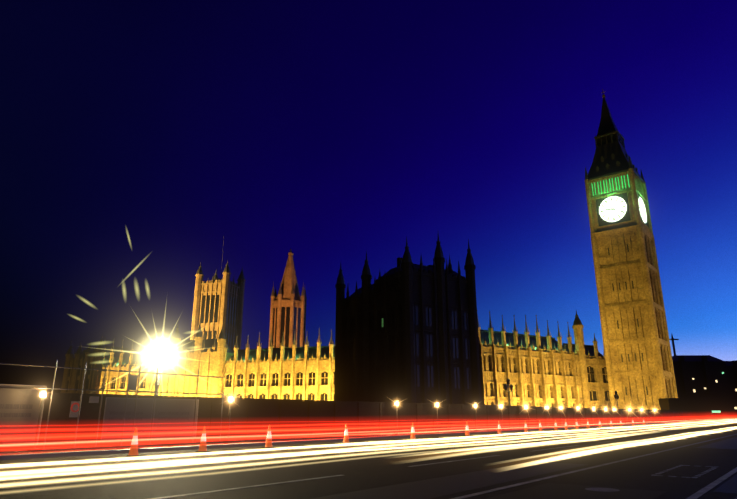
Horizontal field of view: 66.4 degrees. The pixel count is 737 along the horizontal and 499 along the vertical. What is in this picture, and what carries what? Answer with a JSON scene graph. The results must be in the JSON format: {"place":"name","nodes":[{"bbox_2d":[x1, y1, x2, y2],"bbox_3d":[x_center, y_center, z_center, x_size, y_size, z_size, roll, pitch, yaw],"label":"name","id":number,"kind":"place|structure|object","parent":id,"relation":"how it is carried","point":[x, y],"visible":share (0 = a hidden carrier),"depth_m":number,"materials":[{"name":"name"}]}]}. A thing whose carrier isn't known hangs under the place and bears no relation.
{"place":"outdoors","nodes":[
{"label":"outdoors","id":0,"kind":"place"},
{"bbox_2d":[61,335,130,393],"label":"building","id":1,"kind":"structure","parent":0,"point":[93,358],"depth_m":200.64,"materials":[{"name":"stone"}]},
{"bbox_2d":[190,241,245,349],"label":"tower","id":2,"kind":"structure","parent":0,"point":[217,303],"depth_m":339.34,"materials":[{"name":"stone"}]},
{"bbox_2d":[268,249,306,347],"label":"central tower","id":3,"kind":"structure","parent":0,"point":[288,311],"depth_m":277.71,"materials":[{"name":"stone"}]},
{"bbox_2d":[0,421,736,498],"bbox_3d":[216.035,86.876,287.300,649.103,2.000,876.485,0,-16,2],"label":"bridge deck road","id":4,"kind":"structure","parent":0,"point":[375,463],"depth_m":16.17,"materials":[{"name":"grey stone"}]},
{"bbox_2d":[0,421,736,498],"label":"road markings","id":5,"kind":"object","parent":4,"relation":"on","point":[699,493],"visible":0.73,"depth_m":13.98,"materials":[{"name":"paint"}]},
{"bbox_2d":[126,418,644,456],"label":"traffic cones","id":6,"kind":"object","parent":4,"relation":"on","point":[133,451],"visible":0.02,"depth_m":29.43,"materials":[{"name":"orange plastic"}]},
{"bbox_2d":[165,427,736,498],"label":"road patches","id":7,"kind":"object","parent":4,"relation":"on","point":[436,487],"visible":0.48,"depth_m":12.57,"materials":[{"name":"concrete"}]},
{"bbox_2d":[0,420,736,498],"bbox_3d":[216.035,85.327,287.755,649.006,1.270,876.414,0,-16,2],"label":"pavement","id":8,"kind":"structure","parent":0,"point":[45,453],"depth_m":27.09,"materials":[{"name":"grey concrete"}]},
{"bbox_2d":[0,360,224,450],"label":"scaffolding","id":9,"kind":"object","parent":8,"relation":"on","point":[132,382],"visible":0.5,"depth_m":24.65,"materials":[{"name":"grey metal"}]},
{"bbox_2d":[26,391,656,450],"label":"street lamps","id":10,"kind":"object","parent":8,"relation":"on","point":[42,395],"depth_m":39.89,"materials":[{"name":"yellow"}]},
{"bbox_2d":[0,392,695,450],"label":"site hoarding","id":11,"kind":"object","parent":8,"relation":"on","point":[252,418],"visible":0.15,"depth_m":35.17,"materials":[{"name":"red"}]},
{"bbox_2d":[0,384,198,445],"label":"hoarding panels","id":12,"kind":"object","parent":11,"relation":"attached to","point":[20,411],"visible":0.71,"depth_m":25.08,"materials":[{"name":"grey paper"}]},
{"bbox_2d":[145,337,618,408],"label":"bridge lamp standards","id":13,"kind":"object","parent":8,"relation":"on","point":[161,341],"visible":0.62,"depth_m":31.00,"materials":[{"name":"black metal"}]},
{"bbox_2d":[0,0,736,392],"label":"sky","id":14,"kind":"structure","parent":0,"point":[139,138],"materials":[{"name":"blue"}]},
{"bbox_2d":[334,234,481,404],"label":"palace pavilion","id":15,"kind":"structure","parent":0,"point":[406,329],"depth_m":126.10,"materials":[{"name":"stone"}]},
{"label":"ground","id":16,"kind":"structure","parent":0,"visible":0},
{"bbox_2d":[99,325,334,400],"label":"palace facade","id":17,"kind":"structure","parent":16,"relation":"on","point":[294,372],"depth_m":178.50,"materials":[{"name":"stone"}]},
{"bbox_2d":[477,310,610,408],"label":"palace wing","id":18,"kind":"structure","parent":16,"relation":"on","point":[538,370],"depth_m":144.79,"materials":[{"name":"stone"}]},
{"bbox_2d":[585,89,677,409],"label":"clock tower","id":19,"kind":"structure","parent":16,"relation":"on","point":[638,356],"depth_m":160.61,"materials":[{"name":"stone"}]},
{"bbox_2d":[669,334,678,355],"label":"tower crane","id":20,"kind":"object","parent":16,"relation":"on","point":[673,344],"visible":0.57,"depth_m":508.44,"materials":[{"name":"grey metal"}]},
{"bbox_2d":[658,355,736,420],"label":"bridge street buildings","id":21,"kind":"structure","parent":16,"relation":"on","point":[706,385],"depth_m":238.97,"materials":[{"name":"grey"}]}
]}

